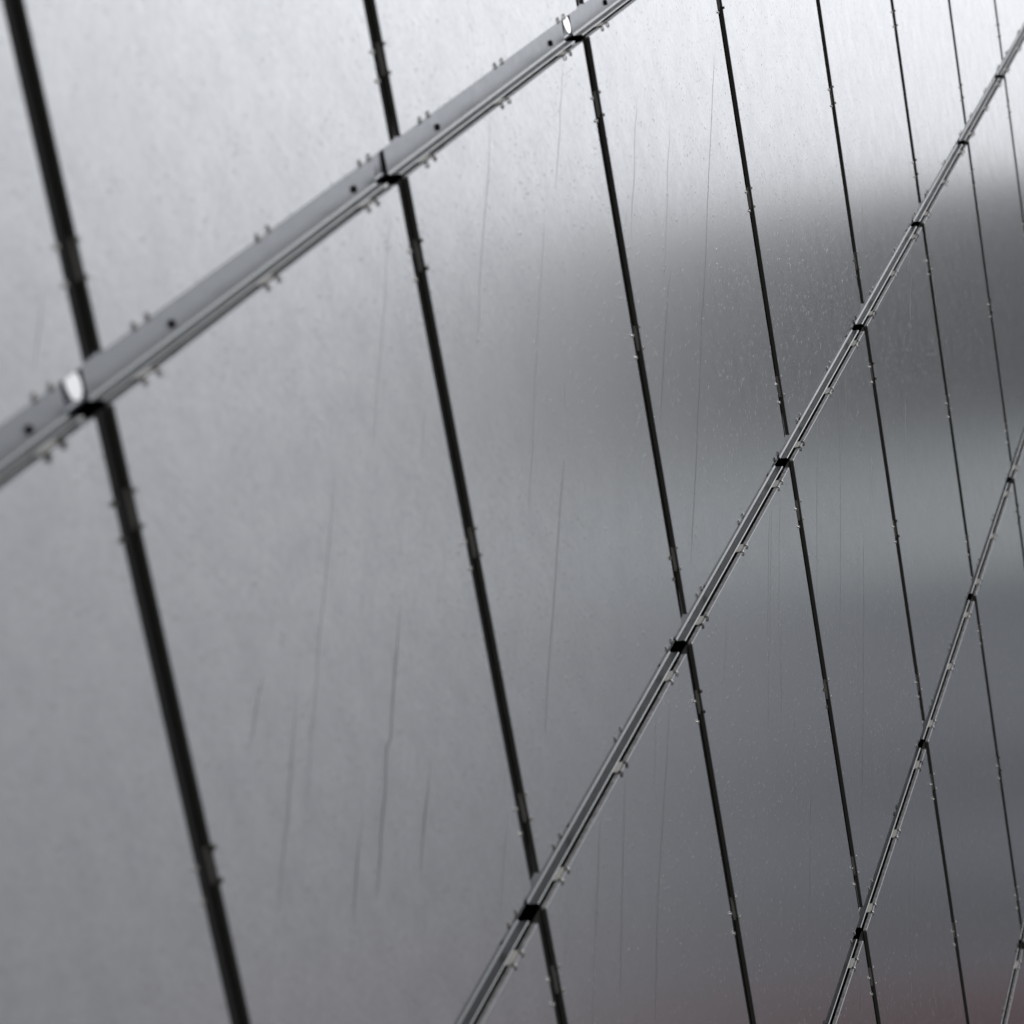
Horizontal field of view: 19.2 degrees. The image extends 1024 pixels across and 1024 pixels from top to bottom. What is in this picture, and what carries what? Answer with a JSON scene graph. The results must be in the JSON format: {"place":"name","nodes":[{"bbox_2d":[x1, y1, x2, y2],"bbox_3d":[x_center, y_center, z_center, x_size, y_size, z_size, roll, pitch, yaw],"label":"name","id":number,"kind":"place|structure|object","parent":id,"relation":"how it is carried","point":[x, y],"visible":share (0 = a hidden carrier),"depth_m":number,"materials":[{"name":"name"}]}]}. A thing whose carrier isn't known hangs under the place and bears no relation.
{"place":"outdoors","nodes":[
{"label":"outdoors","id":0,"kind":"place"},
{"label":"ground","id":1,"kind":"structure","parent":0,"visible":0},
{"bbox_2d":[2,1,1023,1023],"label":"backing wall","id":2,"kind":"structure","parent":1,"relation":"on","point":[83,409],"depth_m":7.39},
{"bbox_2d":[0,383,83,484],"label":"facade rail","id":3,"kind":"object","parent":2,"relation":"attached to","point":[28,427],"visible":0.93,"depth_m":4.21,"materials":[{"name":"metal"}]},
{"bbox_2d":[0,418,230,1023],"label":"cladding sheet","id":4,"kind":"object","parent":3,"relation":"attached to","point":[103,918],"visible":1,"depth_m":4.19,"materials":[{"name":"metal"}]},
{"bbox_2d":[89,407,243,1023],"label":"sealing strip","id":5,"kind":"object","parent":3,"relation":"attached to","point":[102,420],"visible":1,"depth_m":4.50,"materials":[{"name":"black rubber"}]},
{"bbox_2d":[60,161,388,414],"bbox_3d":[-0.443,-0.395,4.998,0.032,0.150,1.511,-5,17,17],"label":"facade rail","id":6,"kind":"object","parent":2,"relation":"attached to","point":[94,376],"visible":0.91,"depth_m":4.87,"materials":[{"name":"metal"}]},
{"bbox_2d":[107,185,530,1023],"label":"cladding sheet","id":7,"kind":"object","parent":6,"relation":"attached to","point":[279,437],"visible":1,"depth_m":5.13,"materials":[{"name":"metal"}]},
{"bbox_2d":[394,179,533,880],"bbox_3d":[-0.093,0.065,5.926,0.005,1.453,0.081,-5,17,17],"label":"sealing strip","id":8,"kind":"object","parent":6,"relation":"attached to","point":[417,273],"visible":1,"depth_m":5.93,"materials":[{"name":"black rubber"}]},
{"bbox_2d":[369,0,576,136],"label":"cladding sheet","id":9,"kind":"object","parent":2,"relation":"attached to","point":[434,55],"visible":1,"depth_m":6.02,"materials":[{"name":"metal"}]},
{"bbox_2d":[371,21,574,198],"bbox_3d":[-0.064,-0.876,6.368,0.033,0.150,1.511,-5,17,17],"label":"facade rail","id":10,"kind":"object","parent":2,"relation":"attached to","point":[396,153],"visible":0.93,"depth_m":6.27,"materials":[{"name":"metal"}]},
{"bbox_2d":[403,42,680,872],"bbox_3d":[0.104,-0.180,6.607,0.024,1.464,1.437,-5,17,17],"label":"cladding sheet","id":11,"kind":"object","parent":10,"relation":"attached to","point":[514,240],"visible":1,"depth_m":6.48,"materials":[{"name":"metal"}]},
{"bbox_2d":[580,39,682,617],"bbox_3d":[0.286,-0.416,7.295,0.005,1.453,0.081,-5,17,17],"label":"sealing strip","id":12,"kind":"object","parent":10,"relation":"attached to","point":[630,316],"visible":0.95,"depth_m":7.31,"materials":[{"name":"black rubber"}]},
{"bbox_2d":[454,916,529,1023],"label":"facade rail","id":13,"kind":"object","parent":2,"relation":"attached to","point":[488,987],"visible":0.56,"depth_m":5.91,"materials":[{"name":"metal"}]},
{"bbox_2d":[477,924,556,1023],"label":"cladding sheet","id":14,"kind":"object","parent":13,"relation":"attached to","point":[522,994],"visible":1,"depth_m":6.00,"materials":[{"name":"metal"}]},
{"bbox_2d":[529,909,562,1023],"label":"sealing strip","id":15,"kind":"object","parent":13,"relation":"attached to","point":[538,919],"visible":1,"depth_m":6.20,"materials":[{"name":"black rubber"}]},
{"bbox_2d":[579,0,588,3],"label":"cladding sheet","id":16,"kind":"object","parent":2,"relation":"attached to","point":[582,1],"visible":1,"depth_m":7.10,"materials":[{"name":"metal"}]},
{"bbox_2d":[561,0,631,53],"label":"facade rail","id":17,"kind":"object","parent":2,"relation":"attached to","point":[580,18],"visible":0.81,"depth_m":7.27,"materials":[{"name":"metal"}]},
{"bbox_2d":[585,0,784,613],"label":"cladding sheet","id":18,"kind":"object","parent":17,"relation":"attached to","point":[663,98],"visible":0.99,"depth_m":7.85,"materials":[{"name":"metal"}]},
{"bbox_2d":[517,647,679,921],"bbox_3d":[0.204,0.570,6.801,0.032,0.150,1.511,-5,17,17],"label":"facade rail","id":19,"kind":"object","parent":2,"relation":"attached to","point":[561,857],"visible":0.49,"depth_m":6.72,"materials":[{"name":"metal"}]},
{"bbox_2d":[541,654,748,1023],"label":"cladding sheet","id":20,"kind":"object","parent":19,"relation":"attached to","point":[636,915],"visible":1,"depth_m":7.00,"materials":[{"name":"metal"}]},
{"bbox_2d":[679,645,751,1023],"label":"sealing strip","id":21,"kind":"object","parent":19,"relation":"attached to","point":[685,650],"visible":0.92,"depth_m":7.69,"materials":[{"name":"black rubber"}]},
{"bbox_2d":[669,463,782,654],"bbox_3d":[0.583,0.089,8.170,0.032,0.150,1.511,-5,17,17],"label":"facade rail","id":22,"kind":"object","parent":2,"relation":"attached to","point":[702,603],"visible":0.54,"depth_m":8.10,"materials":[{"name":"metal"}]},
{"bbox_2d":[688,468,859,1023],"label":"cladding sheet","id":23,"kind":"object","parent":22,"relation":"attached to","point":[758,681],"visible":0.99,"depth_m":8.34,"materials":[{"name":"metal"}]},
{"bbox_2d":[783,462,858,908],"bbox_3d":[0.933,0.549,9.098,0.005,1.453,0.081,-5,17,17],"label":"sealing strip","id":24,"kind":"object","parent":22,"relation":"attached to","point":[787,465],"visible":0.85,"depth_m":9.10,"materials":[{"name":"black rubber"}]},
{"bbox_2d":[774,328,858,468],"bbox_3d":[0.963,-0.392,9.540,0.032,0.150,1.511,-5,17,17],"label":"facade rail","id":25,"kind":"object","parent":2,"relation":"attached to","point":[814,402],"visible":0.45,"depth_m":9.48,"materials":[{"name":"metal"}]},
{"bbox_2d":[790,331,922,906],"bbox_3d":[1.130,0.304,9.779,0.024,1.463,1.437,-5,17,17],"label":"cladding sheet","id":26,"kind":"object","parent":25,"relation":"attached to","point":[844,515],"visible":1,"depth_m":9.68,"materials":[{"name":"metal"}]},
{"bbox_2d":[859,327,921,717],"bbox_3d":[1.312,0.069,10.467,0.005,1.453,0.081,-5,17,17],"label":"sealing strip","id":27,"kind":"object","parent":25,"relation":"attached to","point":[862,329],"visible":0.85,"depth_m":10.44,"materials":[{"name":"black rubber"}]},
{"bbox_2d":[825,939,857,1023],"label":"facade rail","id":28,"kind":"object","parent":2,"relation":"attached to","point":[840,988],"visible":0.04,"depth_m":9.03,"materials":[{"name":"metal"}]},
{"bbox_2d":[832,941,875,1023],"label":"cladding sheet","id":29,"kind":"object","parent":28,"relation":"attached to","point":[855,1005],"visible":1,"depth_m":9.15,"materials":[{"name":"metal"}]},
{"bbox_2d":[858,931,876,1023],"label":"sealing strip","id":30,"kind":"object","parent":28,"relation":"attached to","point":[861,937],"visible":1,"depth_m":9.38,"materials":[{"name":"black rubber"}]},
{"bbox_2d":[851,224,916,335],"bbox_3d":[1.342,-0.872,10.909,0.032,0.150,1.511,-5,17,17],"label":"facade rail","id":31,"kind":"object","parent":2,"relation":"attached to","point":[876,293],"visible":0.45,"depth_m":10.85,"materials":[{"name":"metal"}]},
{"bbox_2d":[864,227,971,720],"bbox_3d":[1.509,-0.176,11.149,0.024,1.464,1.438,-5,17,17],"label":"cladding sheet","id":32,"kind":"object","parent":31,"relation":"attached to","point":[911,405],"visible":1,"depth_m":11.05,"materials":[{"name":"metal"}]},
{"bbox_2d":[855,748,920,940],"bbox_3d":[1.230,1.054,9.973,0.032,0.150,1.511,-5,17,17],"label":"facade rail","id":33,"kind":"object","parent":2,"relation":"attached to","point":[863,914],"visible":0.09,"depth_m":9.90,"materials":[{"name":"metal"}]},
{"bbox_2d":[863,749,965,1023],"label":"cladding sheet","id":34,"kind":"object","parent":33,"relation":"attached to","point":[908,932],"visible":0.99,"depth_m":10.19,"materials":[{"name":"metal"}]},
{"bbox_2d":[921,742,966,1023],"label":"sealing strip","id":35,"kind":"object","parent":33,"relation":"attached to","point":[924,746],"visible":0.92,"depth_m":10.80,"materials":[{"name":"black rubber"}]},
{"bbox_2d":[890,0,964,202],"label":"cladding sheet","id":36,"kind":"object","parent":2,"relation":"attached to","point":[929,74],"visible":0.98,"depth_m":12.04,"materials":[{"name":"metal"}]},
{"bbox_2d":[910,142,962,227],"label":"facade rail","id":37,"kind":"object","parent":2,"relation":"attached to","point":[927,201],"visible":0.44,"depth_m":12.24,"materials":[{"name":"metal"}]},
{"bbox_2d":[921,145,1009,576],"bbox_3d":[1.889,-0.657,12.518,0.024,1.463,1.438,-5,17,17],"label":"cladding sheet","id":38,"kind":"object","parent":37,"relation":"attached to","point":[955,266],"visible":0.99,"depth_m":12.42,"materials":[{"name":"metal"}]},
{"bbox_2d":[918,600,969,748],"bbox_3d":[1.609,0.574,11.342,0.032,0.150,1.511,-5,17,17],"label":"facade rail","id":39,"kind":"object","parent":2,"relation":"attached to","point":[936,697],"visible":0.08,"depth_m":11.29,"materials":[{"name":"metal"}]},
{"bbox_2d":[925,601,1020,1023],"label":"cladding sheet","id":40,"kind":"object","parent":39,"relation":"attached to","point":[965,782],"visible":1,"depth_m":11.52,"materials":[{"name":"metal"}]},
{"bbox_2d":[948,0,1001,123],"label":"cladding sheet","id":41,"kind":"object","parent":2,"relation":"attached to","point":[974,24],"visible":0.99,"depth_m":13.41,"materials":[{"name":"metal"}]},
{"bbox_2d":[957,77,999,145],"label":"facade rail","id":42,"kind":"object","parent":2,"relation":"attached to","point":[978,111],"visible":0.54,"depth_m":13.62,"materials":[{"name":"metal"}]},
{"bbox_2d":[967,78,1023,461],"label":"cladding sheet","id":43,"kind":"object","parent":42,"relation":"attached to","point":[995,185],"visible":1,"depth_m":13.71,"materials":[{"name":"metal"}]},
{"bbox_2d":[967,483,1008,600],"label":"facade rail","id":44,"kind":"object","parent":2,"relation":"attached to","point":[986,546],"visible":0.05,"depth_m":12.66,"materials":[{"name":"metal"}]},
{"bbox_2d":[974,483,1023,923],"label":"cladding sheet","id":45,"kind":"object","parent":44,"relation":"attached to","point":[999,597],"visible":1,"depth_m":12.66,"materials":[{"name":"metal"}]},
{"bbox_2d":[994,0,1023,59],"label":"cladding sheet","id":46,"kind":"object","parent":2,"relation":"attached to","point":[1009,17],"visible":0.99,"depth_m":14.66,"materials":[{"name":"metal"}]},
{"bbox_2d":[994,24,1023,78],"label":"facade rail","id":47,"kind":"object","parent":2,"relation":"attached to","point":[1009,56],"visible":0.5,"depth_m":14.91,"materials":[{"name":"metal"}]},
{"bbox_2d":[1003,39,1023,228],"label":"cladding sheet","id":48,"kind":"object","parent":47,"relation":"attached to","point":[1013,76],"visible":0.98,"depth_m":14.67,"materials":[{"name":"metal"}]},
{"bbox_2d":[1000,948,1018,1023],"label":"facade rail","id":49,"kind":"object","parent":2,"relation":"attached to","point":[1009,990],"visible":0.04,"depth_m":12.15,"materials":[{"name":"metal"}]},
{"bbox_2d":[1004,949,1023,1023],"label":"cladding sheet","id":50,"kind":"object","parent":49,"relation":"attached to","point":[1015,1012],"visible":1,"depth_m":12.22,"materials":[{"name":"metal"}]},
{"bbox_2d":[1006,428,1023,482],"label":"facade rail","id":51,"kind":"object","parent":2,"relation":"attached to","point":[1015,458],"visible":0.06,"depth_m":13.74,"materials":[{"name":"metal"}]},
{"bbox_2d":[1012,443,1023,561],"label":"cladding sheet","id":52,"kind":"object","parent":51,"relation":"attached to","point":[1018,479],"visible":0.98,"depth_m":13.58,"materials":[{"name":"metal"}]},
{"bbox_2d":[1017,920,1023,947],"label":"facade rail","id":53,"kind":"object","parent":2,"relation":"attached to","point":[1021,933],"visible":0.06,"depth_m":12.61,"materials":[{"name":"metal"}]},
{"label":"facade rail","id":54,"kind":"object","parent":2,"relation":"attached to","visible":0},
{"bbox_2d":[816,0,918,303],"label":"cladding sheet","id":55,"kind":"object","parent":54,"relation":"attached to","point":[868,107],"visible":0.98,"depth_m":10.65,"materials":[{"name":"metal"}]},
{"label":"facade rail","id":56,"kind":"object","parent":2,"relation":"attached to","visible":0},
{"bbox_2d":[0,0,82,425],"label":"cladding sheet","id":57,"kind":"object","parent":56,"relation":"attached to","point":[40,354],"visible":1,"depth_m":4.15,"materials":[{"name":"metal"}]},
{"bbox_2d":[1,0,94,362],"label":"sealing strip","id":58,"kind":"object","parent":56,"relation":"attached to","point":[38,134],"visible":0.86,"depth_m":4.26,"materials":[{"name":"black rubber"}]},
{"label":"facade rail","id":59,"kind":"object","parent":2,"relation":"attached to","visible":0},
{"bbox_2d":[16,0,388,352],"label":"cladding sheet","id":60,"kind":"object","parent":59,"relation":"attached to","point":[191,143],"visible":1,"depth_m":4.71,"materials":[{"name":"metal"}]},
{"bbox_2d":[363,0,394,141],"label":"sealing strip","id":61,"kind":"object","parent":59,"relation":"attached to","point":[382,88],"visible":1,"depth_m":5.68,"materials":[{"name":"black rubber"}]},
{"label":"facade rail","id":62,"kind":"object","parent":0,"visible":0},
{"bbox_2d":[716,0,784,436],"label":"sealing strip","id":63,"kind":"object","parent":62,"relation":"attached to","point":[750,214],"visible":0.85,"depth_m":8.71,"materials":[{"name":"black rubber"}]},
{"bbox_2d":[717,0,860,434],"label":"cladding sheet","id":64,"kind":"object","parent":62,"relation":"attached to","point":[780,88],"visible":1,"depth_m":9.25,"materials":[{"name":"metal"}]},
{"bbox_2d":[816,4,860,303],"bbox_3d":[1.045,-1.377,10.034,0.005,1.453,0.081,-5,17,17],"label":"sealing strip","id":65,"kind":"object","parent":62,"relation":"attached to","point":[837,147],"visible":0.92,"depth_m":10.12,"materials":[{"name":"black rubber"}]}
]}

